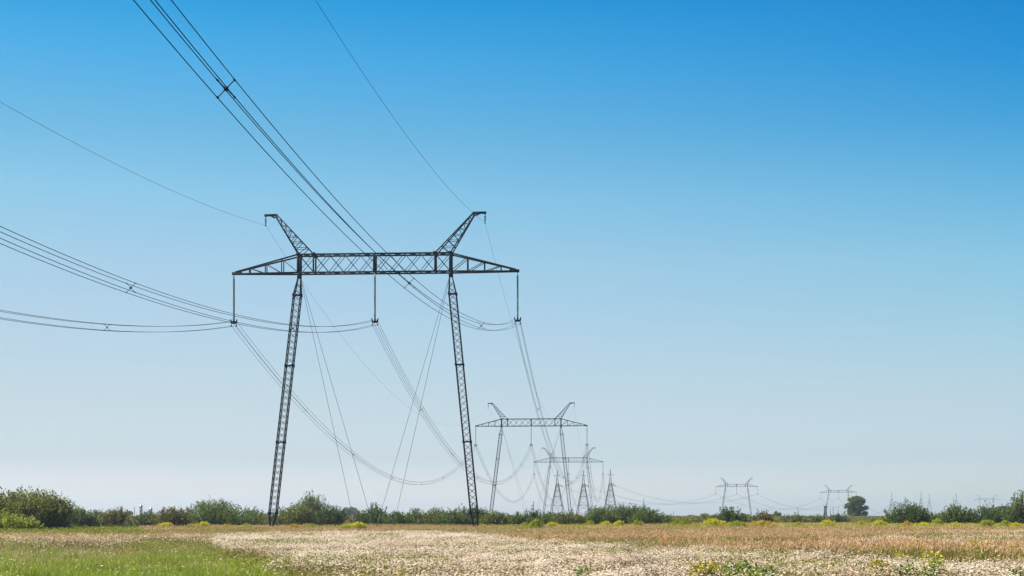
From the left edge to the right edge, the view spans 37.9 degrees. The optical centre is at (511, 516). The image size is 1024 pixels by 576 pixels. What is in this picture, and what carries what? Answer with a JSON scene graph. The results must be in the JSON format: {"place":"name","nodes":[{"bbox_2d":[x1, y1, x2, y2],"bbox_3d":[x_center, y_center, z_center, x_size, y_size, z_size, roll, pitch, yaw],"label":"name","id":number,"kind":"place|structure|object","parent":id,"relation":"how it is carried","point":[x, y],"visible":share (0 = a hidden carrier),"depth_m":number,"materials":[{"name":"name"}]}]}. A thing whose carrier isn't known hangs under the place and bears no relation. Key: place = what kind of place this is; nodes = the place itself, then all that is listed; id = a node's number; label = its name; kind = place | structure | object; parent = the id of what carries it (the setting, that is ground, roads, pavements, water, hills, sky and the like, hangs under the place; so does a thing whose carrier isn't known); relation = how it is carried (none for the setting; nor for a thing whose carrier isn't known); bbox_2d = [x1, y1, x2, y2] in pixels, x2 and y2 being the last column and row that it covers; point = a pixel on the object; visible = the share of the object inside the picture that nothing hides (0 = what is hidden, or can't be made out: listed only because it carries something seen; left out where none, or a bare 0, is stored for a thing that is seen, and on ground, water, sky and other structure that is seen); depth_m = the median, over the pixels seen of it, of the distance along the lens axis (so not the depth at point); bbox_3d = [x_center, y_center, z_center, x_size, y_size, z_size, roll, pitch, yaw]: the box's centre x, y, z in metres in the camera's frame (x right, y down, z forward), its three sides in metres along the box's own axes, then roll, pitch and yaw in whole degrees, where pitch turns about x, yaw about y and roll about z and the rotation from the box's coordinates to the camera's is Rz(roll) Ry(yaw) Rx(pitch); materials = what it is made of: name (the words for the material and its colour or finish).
{"place":"outdoors","nodes":[
{"label":"outdoors","id":0,"kind":"place"},
{"bbox_2d":[0,520,723,575],"bbox_3d":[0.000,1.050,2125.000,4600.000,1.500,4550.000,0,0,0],"label":"ground","id":1,"kind":"structure","parent":0,"point":[165,566],"depth_m":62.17,"materials":[{"name":"green plant"}]},
{"bbox_2d":[0,508,43,530],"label":"bush","id":2,"kind":"object","parent":1,"relation":"on","point":[7,520],"visible":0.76,"depth_m":135.21,"materials":[{"name":"green plant"}]},
{"bbox_2d":[0,484,82,528],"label":"bush","id":3,"kind":"object","parent":1,"relation":"on","point":[43,509],"visible":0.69,"depth_m":146.34,"materials":[{"name":"green plant"}]},
{"bbox_2d":[64,506,103,527],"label":"bush","id":4,"kind":"object","parent":1,"relation":"on","point":[89,518],"visible":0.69,"depth_m":189.00,"materials":[{"name":"green plant"}]},
{"bbox_2d":[83,509,106,526],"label":"bush","id":5,"kind":"object","parent":1,"relation":"on","point":[99,511],"visible":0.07,"depth_m":193.02,"materials":[{"name":"green plant"}]},
{"bbox_2d":[97,506,135,526],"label":"bush","id":6,"kind":"object","parent":1,"relation":"on","point":[115,517],"visible":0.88,"depth_m":190.10,"materials":[{"name":"green plant"}]},
{"bbox_2d":[0,542,274,575],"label":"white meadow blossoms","id":7,"kind":"object","parent":1,"relation":"on","point":[117,560],"visible":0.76,"depth_m":60.14,"materials":[{"name":"white plant"}]},
{"bbox_2d":[123,510,159,526],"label":"bush","id":8,"kind":"object","parent":1,"relation":"on","point":[141,521],"visible":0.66,"depth_m":185.00,"materials":[{"name":"green plant"}]},
{"bbox_2d":[158,522,173,526],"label":"goldenrod clump","id":9,"kind":"object","parent":1,"relation":"on","point":[166,524],"visible":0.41,"depth_m":177.71,"materials":[{"name":"yellow plant"}]},
{"bbox_2d":[0,541,338,575],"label":"dry stalks","id":10,"kind":"object","parent":1,"relation":"on","point":[59,559],"visible":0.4,"depth_m":65.94,"materials":[{"name":"plant"}]},
{"bbox_2d":[146,505,198,526],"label":"bush","id":11,"kind":"object","parent":1,"relation":"on","point":[178,518],"visible":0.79,"depth_m":183.50,"materials":[{"name":"green plant"}]},
{"bbox_2d":[195,521,209,527],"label":"goldenrod clump","id":12,"kind":"object","parent":1,"relation":"on","point":[202,523],"visible":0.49,"depth_m":171.79,"materials":[{"name":"yellow plant"}]},
{"bbox_2d":[119,539,294,571],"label":"pale green weeds","id":13,"kind":"object","parent":1,"relation":"on","point":[170,543],"visible":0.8,"depth_m":70.73,"materials":[{"name":"green plant"}]},
{"bbox_2d":[183,498,268,526],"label":"bush","id":14,"kind":"object","parent":1,"relation":"on","point":[213,513],"visible":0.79,"depth_m":194.93,"materials":[{"name":"green plant"}]},
{"bbox_2d":[244,513,268,525],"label":"bush","id":15,"kind":"object","parent":1,"relation":"on","point":[267,523],"visible":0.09,"depth_m":204.08,"materials":[{"name":"green plant"}]},
{"bbox_2d":[266,502,316,526],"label":"bush","id":16,"kind":"object","parent":1,"relation":"on","point":[299,515],"visible":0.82,"depth_m":197.57,"materials":[{"name":"green plant"}]},
{"bbox_2d":[300,523,318,528],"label":"goldenrod clump","id":17,"kind":"object","parent":1,"relation":"on","point":[307,524],"visible":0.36,"depth_m":175.72,"materials":[{"name":"yellow plant"}]},
{"bbox_2d":[289,490,331,524],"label":"sapling","id":18,"kind":"object","parent":1,"relation":"on","point":[310,501],"visible":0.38,"depth_m":200.86,"materials":[{"name":"green plant"}]},
{"bbox_2d":[307,502,349,525],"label":"sapling","id":19,"kind":"object","parent":1,"relation":"on","point":[331,517],"visible":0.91,"depth_m":196.43,"materials":[{"name":"green plant"}]},
{"bbox_2d":[334,524,351,530],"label":"goldenrod clump","id":20,"kind":"object","parent":1,"relation":"on","point":[343,526],"visible":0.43,"depth_m":149.68,"materials":[{"name":"yellow plant"}]},
{"bbox_2d":[344,506,360,515],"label":"tree","id":21,"kind":"object","parent":1,"relation":"on","point":[349,509],"visible":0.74,"depth_m":856.15,"materials":[{"name":"green plant"}]},
{"bbox_2d":[349,522,366,531],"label":"goldenrod clump","id":22,"kind":"object","parent":1,"relation":"on","point":[360,525],"visible":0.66,"depth_m":151.81,"materials":[{"name":"yellow plant"}]},
{"bbox_2d":[348,509,368,523],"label":"bush","id":23,"kind":"object","parent":1,"relation":"on","point":[350,520],"visible":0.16,"depth_m":211.50,"materials":[{"name":"green plant"}]},
{"bbox_2d":[353,502,391,525],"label":"bush","id":24,"kind":"object","parent":1,"relation":"on","point":[375,512],"visible":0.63,"depth_m":205.57,"materials":[{"name":"green plant"}]},
{"bbox_2d":[230,211,520,527],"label":"portal pylon","id":25,"kind":"object","parent":1,"relation":"on","point":[450,271],"visible":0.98,"depth_m":181.72,"materials":[{"name":"metal"}]},
{"bbox_2d":[0,310,232,331],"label":"conductor bundle","id":26,"kind":"object","parent":25,"relation":"hanging from","point":[102,323],"visible":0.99,"depth_m":134.91,"materials":[{"name":"metal"}]},
{"bbox_2d":[1,102,262,224],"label":"earth wire","id":27,"kind":"object","parent":25,"relation":"hanging from","point":[122,167],"visible":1,"depth_m":129.72,"materials":[{"name":"metal"}]},
{"bbox_2d":[0,226,375,332],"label":"conductor bundle","id":28,"kind":"object","parent":25,"relation":"hanging from","point":[159,291],"visible":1,"depth_m":94.90,"materials":[{"name":"metal"}]},
{"bbox_2d":[133,0,518,330],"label":"conductor bundle","id":29,"kind":"object","parent":25,"relation":"hanging from","point":[225,87],"visible":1,"depth_m":55.97,"materials":[{"name":"metal"}]},
{"bbox_2d":[232,325,475,484],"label":"conductor bundle","id":30,"kind":"object","parent":25,"relation":"hanging from","point":[322,423],"visible":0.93,"depth_m":231.51,"materials":[{"name":"metal"}]},
{"bbox_2d":[316,1,483,221],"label":"earth wire","id":31,"kind":"object","parent":25,"relation":"hanging from","point":[382,101],"visible":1,"depth_m":104.89,"materials":[{"name":"metal"}]},
{"bbox_2d":[376,322,530,484],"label":"conductor bundle","id":32,"kind":"object","parent":25,"relation":"hanging from","point":[429,417],"visible":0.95,"depth_m":225.34,"materials":[{"name":"metal"}]},
{"bbox_2d":[515,324,585,483],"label":"conductor bundle","id":33,"kind":"object","parent":25,"relation":"hanging from","point":[540,407],"visible":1,"depth_m":221.39,"materials":[{"name":"metal"}]},
{"bbox_2d":[380,510,419,526],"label":"bush","id":34,"kind":"object","parent":1,"relation":"on","point":[407,520],"visible":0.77,"depth_m":203.41,"materials":[{"name":"green plant"}]},
{"bbox_2d":[401,508,429,524],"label":"bush","id":35,"kind":"object","parent":1,"relation":"on","point":[416,512],"visible":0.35,"depth_m":209.50,"materials":[{"name":"green plant"}]},
{"bbox_2d":[412,505,458,527],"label":"bush","id":36,"kind":"object","parent":1,"relation":"on","point":[427,518],"visible":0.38,"depth_m":207.11,"materials":[{"name":"green plant"}]},
{"bbox_2d":[432,508,476,525],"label":"bush","id":37,"kind":"object","parent":1,"relation":"on","point":[448,517],"visible":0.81,"depth_m":204.41,"materials":[{"name":"green plant"}]},
{"bbox_2d":[454,503,488,526],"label":"bush","id":38,"kind":"object","parent":1,"relation":"on","point":[481,512],"visible":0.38,"depth_m":208.35,"materials":[{"name":"green plant"}]},
{"bbox_2d":[474,509,516,526],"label":"bush","id":39,"kind":"object","parent":1,"relation":"on","point":[495,518],"visible":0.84,"depth_m":206.03,"materials":[{"name":"green plant"}]},
{"bbox_2d":[0,528,1023,575],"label":"wildflower field","id":40,"kind":"structure","parent":1,"relation":"on","point":[441,536],"depth_m":49.52,"materials":[{"name":"beige plant"}]},
{"bbox_2d":[0,521,1023,561],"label":"pink grass heads","id":41,"kind":"object","parent":1,"relation":"on","point":[765,531],"depth_m":94.06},
{"bbox_2d":[0,525,1023,566],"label":"green gold weeds","id":42,"kind":"object","parent":1,"relation":"on","point":[505,527],"visible":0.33,"depth_m":107.12,"materials":[{"name":"green plant"}]},
{"bbox_2d":[0,524,1023,539],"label":"weed undergrowth","id":43,"kind":"object","parent":1,"relation":"on","point":[105,529],"visible":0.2,"depth_m":125.15,"materials":[{"name":"green plant"}]},
{"bbox_2d":[501,540,526,547],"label":"weed clump","id":44,"kind":"object","parent":1,"relation":"on","point":[514,543],"visible":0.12,"depth_m":77.83,"materials":[{"name":"white plant"}]},
{"bbox_2d":[502,511,533,525],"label":"bush","id":45,"kind":"object","parent":1,"relation":"on","point":[518,519],"visible":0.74,"depth_m":208.21,"materials":[{"name":"green plant"}]},
{"bbox_2d":[474,402,587,512],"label":"portal pylon","id":46,"kind":"object","parent":1,"relation":"on","point":[507,420],"visible":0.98,"depth_m":465.90,"materials":[{"name":"metal"}]},
{"bbox_2d":[475,448,532,502],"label":"conductor bundle","id":47,"kind":"object","parent":46,"relation":"hanging from","point":[496,488],"visible":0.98,"depth_m":590.25,"materials":[{"name":"metal"}]},
{"bbox_2d":[530,447,568,502],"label":"conductor bundle","id":48,"kind":"object","parent":46,"relation":"hanging from","point":[542,482],"visible":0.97,"depth_m":542.14,"materials":[{"name":"metal"}]},
{"bbox_2d":[523,501,542,521],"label":"sapling","id":49,"kind":"object","parent":1,"relation":"on","point":[535,515],"visible":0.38,"depth_m":212.35,"materials":[{"name":"green plant"}]},
{"bbox_2d":[529,518,543,529],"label":"goldenrod clump","id":50,"kind":"object","parent":1,"relation":"on","point":[535,523],"visible":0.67,"depth_m":159.74,"materials":[{"name":"green plant"}]},
{"bbox_2d":[526,511,560,525],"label":"sapling","id":51,"kind":"object","parent":1,"relation":"on","point":[544,518],"visible":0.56,"depth_m":207.04,"materials":[{"name":"green plant"}]},
{"bbox_2d":[74,522,1023,528],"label":"yellow flowering weeds","id":52,"kind":"object","parent":1,"relation":"on","point":[858,524],"visible":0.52,"depth_m":156.70,"materials":[{"name":"yellow plant"}]},
{"bbox_2d":[547,522,558,528],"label":"goldenrod clump","id":53,"kind":"object","parent":1,"relation":"on","point":[552,523],"visible":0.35,"depth_m":171.77,"materials":[{"name":"yellow plant"}]},
{"bbox_2d":[550,470,564,513],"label":"mast tower","id":54,"kind":"structure","parent":1,"relation":"on","point":[559,492],"depth_m":1039.77,"materials":[{"name":"metal"}]},
{"bbox_2d":[546,509,586,525],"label":"bush","id":55,"kind":"object","parent":1,"relation":"on","point":[562,518],"visible":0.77,"depth_m":204.85,"materials":[{"name":"green plant"}]},
{"bbox_2d":[533,448,602,512],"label":"portal pylon","id":56,"kind":"object","parent":1,"relation":"on","point":[568,472],"visible":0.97,"depth_m":752.36,"materials":[{"name":"metal"}]},
{"bbox_2d":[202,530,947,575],"bbox_3d":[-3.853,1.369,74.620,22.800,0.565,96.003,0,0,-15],"label":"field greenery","id":57,"kind":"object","parent":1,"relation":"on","point":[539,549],"visible":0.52,"depth_m":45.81,"materials":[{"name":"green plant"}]},
{"bbox_2d":[571,565,589,575],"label":"weed clump","id":58,"kind":"object","parent":1,"relation":"on","point":[581,571],"visible":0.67,"depth_m":36.46,"materials":[{"name":"green plant"}]},
{"bbox_2d":[576,474,589,513],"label":"mast tower","id":59,"kind":"structure","parent":1,"relation":"on","point":[584,496],"depth_m":1039.03,"materials":[{"name":"metal"}]},
{"bbox_2d":[580,505,622,524],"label":"bush","id":60,"kind":"object","parent":1,"relation":"on","point":[598,515],"visible":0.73,"depth_m":205.19,"materials":[{"name":"green plant"}]},
{"bbox_2d":[604,469,616,509],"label":"mast tower","id":61,"kind":"structure","parent":1,"relation":"on","point":[607,495],"depth_m":1039.11,"materials":[{"name":"metal"}]},
{"bbox_2d":[613,520,625,526],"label":"goldenrod clump","id":62,"kind":"object","parent":1,"relation":"on","point":[619,522],"visible":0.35,"depth_m":171.86,"materials":[{"name":"yellow plant"}]},
{"bbox_2d":[605,502,649,523],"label":"bush","id":63,"kind":"object","parent":1,"relation":"on","point":[625,511],"visible":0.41,"depth_m":208.38,"materials":[{"name":"green plant"}]},
{"bbox_2d":[626,506,672,525],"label":"bush","id":64,"kind":"object","parent":1,"relation":"on","point":[650,517],"visible":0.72,"depth_m":205.29,"materials":[{"name":"green plant"}]},
{"bbox_2d":[665,518,696,525],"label":"goldenrod clump","id":65,"kind":"object","parent":1,"relation":"on","point":[679,521],"visible":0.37,"depth_m":177.43,"materials":[{"name":"green plant"}]},
{"bbox_2d":[686,558,723,575],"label":"weed clump","id":66,"kind":"object","parent":1,"relation":"on","point":[699,567],"visible":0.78,"depth_m":38.90,"materials":[{"name":"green plant"}]},
{"bbox_2d":[691,512,718,522],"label":"bush","id":67,"kind":"object","parent":1,"relation":"on","point":[704,517],"visible":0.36,"depth_m":231.89,"materials":[{"name":"green plant"}]},
{"bbox_2d":[701,518,725,527],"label":"goldenrod clump","id":68,"kind":"object","parent":1,"relation":"on","point":[712,522],"visible":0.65,"depth_m":173.57,"materials":[{"name":"yellow plant"}]},
{"bbox_2d":[713,506,745,522],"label":"bush","id":69,"kind":"object","parent":1,"relation":"on","point":[729,515],"visible":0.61,"depth_m":221.47,"materials":[{"name":"green plant"}]},
{"bbox_2d":[715,478,757,515],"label":"portal pylon","id":70,"kind":"object","parent":1,"relation":"on","point":[736,492],"visible":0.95,"depth_m":1238.20,"materials":[{"name":"metal"}]},
{"bbox_2d":[724,519,748,528],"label":"goldenrod clump","id":71,"kind":"object","parent":1,"relation":"on","point":[734,523],"visible":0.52,"depth_m":167.64,"materials":[{"name":"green plant"}]},
{"bbox_2d":[721,558,763,575],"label":"weed clump","id":72,"kind":"object","parent":1,"relation":"on","point":[737,570],"visible":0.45,"depth_m":37.90,"materials":[{"name":"green plant"}]},
{"bbox_2d":[738,513,754,522],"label":"bush","id":73,"kind":"object","parent":1,"relation":"on","point":[746,518],"visible":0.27,"depth_m":225.66,"materials":[{"name":"green plant"}]},
{"bbox_2d":[748,509,774,521],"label":"bush","id":74,"kind":"object","parent":1,"relation":"on","point":[764,516],"visible":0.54,"depth_m":227.20,"materials":[{"name":"green plant"}]},
{"bbox_2d":[747,519,777,527],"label":"goldenrod clump","id":75,"kind":"object","parent":1,"relation":"on","point":[761,522],"visible":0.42,"depth_m":171.75,"materials":[{"name":"yellow plant"}]},
{"bbox_2d":[753,564,782,575],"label":"weed clump","id":76,"kind":"object","parent":1,"relation":"on","point":[769,569],"visible":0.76,"depth_m":36.43,"materials":[{"name":"green plant"}]},
{"bbox_2d":[775,512,812,523],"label":"bush","id":77,"kind":"object","parent":1,"relation":"on","point":[798,518],"visible":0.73,"depth_m":260.96,"materials":[{"name":"green plant"}]},
{"bbox_2d":[805,514,835,522],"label":"bush","id":78,"kind":"object","parent":1,"relation":"on","point":[817,518],"visible":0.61,"depth_m":299.51,"materials":[{"name":"green plant"}]},
{"bbox_2d":[821,519,837,526],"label":"goldenrod clump","id":79,"kind":"object","parent":1,"relation":"on","point":[824,522],"visible":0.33,"depth_m":175.65,"materials":[{"name":"yellow plant"}]},
{"bbox_2d":[820,485,856,512],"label":"portal pylon","id":80,"kind":"object","parent":1,"relation":"on","point":[828,491],"visible":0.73,"depth_m":1451.11,"materials":[{"name":"metal"}]},
{"bbox_2d":[827,512,852,521],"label":"bush","id":81,"kind":"object","parent":1,"relation":"on","point":[839,518],"visible":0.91,"depth_m":299.54,"materials":[{"name":"green plant"}]},
{"bbox_2d":[843,495,868,515],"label":"tree","id":82,"kind":"object","parent":1,"relation":"on","point":[854,506],"visible":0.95,"depth_m":557.97,"materials":[{"name":"green plant"}]},
{"bbox_2d":[870,519,887,525],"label":"goldenrod clump","id":83,"kind":"object","parent":1,"relation":"on","point":[877,522],"visible":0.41,"depth_m":173.64,"materials":[{"name":"yellow plant"}]},
{"bbox_2d":[864,555,895,575],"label":"weed clump","id":84,"kind":"object","parent":1,"relation":"on","point":[881,561],"visible":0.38,"depth_m":38.41,"materials":[{"name":"green plant"}]},
{"bbox_2d":[866,514,897,522],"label":"bush","id":85,"kind":"object","parent":1,"relation":"on","point":[872,521],"visible":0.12,"depth_m":215.13,"materials":[{"name":"green plant"}]},
{"bbox_2d":[893,551,909,562],"bbox_3d":[13.055,1.557,50.018,0.776,0.766,0.763,0,0,44],"label":"goldenrod clump","id":86,"kind":"object","parent":1,"relation":"on","point":[896,554],"visible":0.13,"depth_m":49.93,"materials":[{"name":"yellow plant"}]},
{"bbox_2d":[890,559,919,575],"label":"weed clump","id":87,"kind":"object","parent":1,"relation":"on","point":[909,569],"visible":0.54,"depth_m":37.94,"materials":[{"name":"green plant"}]},
{"bbox_2d":[883,497,935,524],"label":"bush","id":88,"kind":"object","parent":1,"relation":"on","point":[914,513],"visible":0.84,"depth_m":195.32,"materials":[{"name":"green plant"}]},
{"bbox_2d":[921,551,936,561],"bbox_3d":[13.974,1.552,50.013,0.822,0.854,0.657,0,0,0],"label":"goldenrod clump","id":89,"kind":"object","parent":1,"relation":"on","point":[928,553],"visible":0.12,"depth_m":49.92,"materials":[{"name":"yellow plant"}]},
{"bbox_2d":[916,551,950,575],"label":"weed clump","id":90,"kind":"object","parent":1,"relation":"on","point":[933,566],"visible":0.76,"depth_m":38.40,"materials":[{"name":"green plant"}]},
{"bbox_2d":[931,518,943,524],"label":"goldenrod clump","id":91,"kind":"object","parent":1,"relation":"on","point":[936,520],"visible":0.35,"depth_m":181.87,"materials":[{"name":"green plant"}]},
{"bbox_2d":[935,497,972,523],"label":"bush","id":92,"kind":"object","parent":1,"relation":"on","point":[954,511],"visible":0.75,"depth_m":199.18,"materials":[{"name":"green plant"}]},
{"bbox_2d":[965,538,993,555],"bbox_3d":[18.155,1.398,57.949,1.185,1.086,1.015,0,0,26],"label":"goldenrod clump","id":93,"kind":"object","parent":1,"relation":"on","point":[979,545],"visible":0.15,"depth_m":57.86,"materials":[{"name":"plant"}]},
{"bbox_2d":[956,500,1008,523],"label":"bush","id":94,"kind":"object","parent":1,"relation":"on","point":[985,513],"visible":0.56,"depth_m":199.17,"materials":[{"name":"green plant"}]},
{"bbox_2d":[980,519,993,527],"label":"goldenrod clump","id":95,"kind":"object","parent":1,"relation":"on","point":[984,522],"visible":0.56,"depth_m":159.74,"materials":[{"name":"green plant"}]},
{"bbox_2d":[993,506,1008,514],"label":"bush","id":96,"kind":"object","parent":1,"relation":"on","point":[1000,508],"visible":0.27,"depth_m":418.53,"materials":[{"name":"green plant"}]},
{"bbox_2d":[999,520,1012,526],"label":"goldenrod clump","id":97,"kind":"object","parent":1,"relation":"on","point":[1005,522],"visible":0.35,"depth_m":171.90,"materials":[{"name":"green plant"}]},
{"bbox_2d":[1000,489,1023,523],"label":"bush","id":98,"kind":"object","parent":1,"relation":"on","point":[1015,512],"visible":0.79,"depth_m":194.54,"materials":[{"name":"green plant"}]},
{"bbox_2d":[1008,567,1023,575],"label":"weed clump","id":99,"kind":"object","parent":1,"relation":"on","point":[1016,571],"visible":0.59,"depth_m":35.96,"materials":[{"name":"green plant"}]},
{"bbox_2d":[0,523,1023,574],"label":"dry grass","id":100,"kind":"structure","parent":0,"point":[916,554],"depth_m":78.67,"materials":[{"name":"brown plant"}]},
{"bbox_2d":[0,0,1023,515],"label":"sky","id":101,"kind":"structure","parent":0,"point":[778,245],"materials":[{"name":"blue"}]},
{"bbox_2d":[48,515,982,524],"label":"rough grass","id":102,"kind":"structure","parent":0,"point":[867,519],"depth_m":367.33,"materials":[{"name":"green plant"}]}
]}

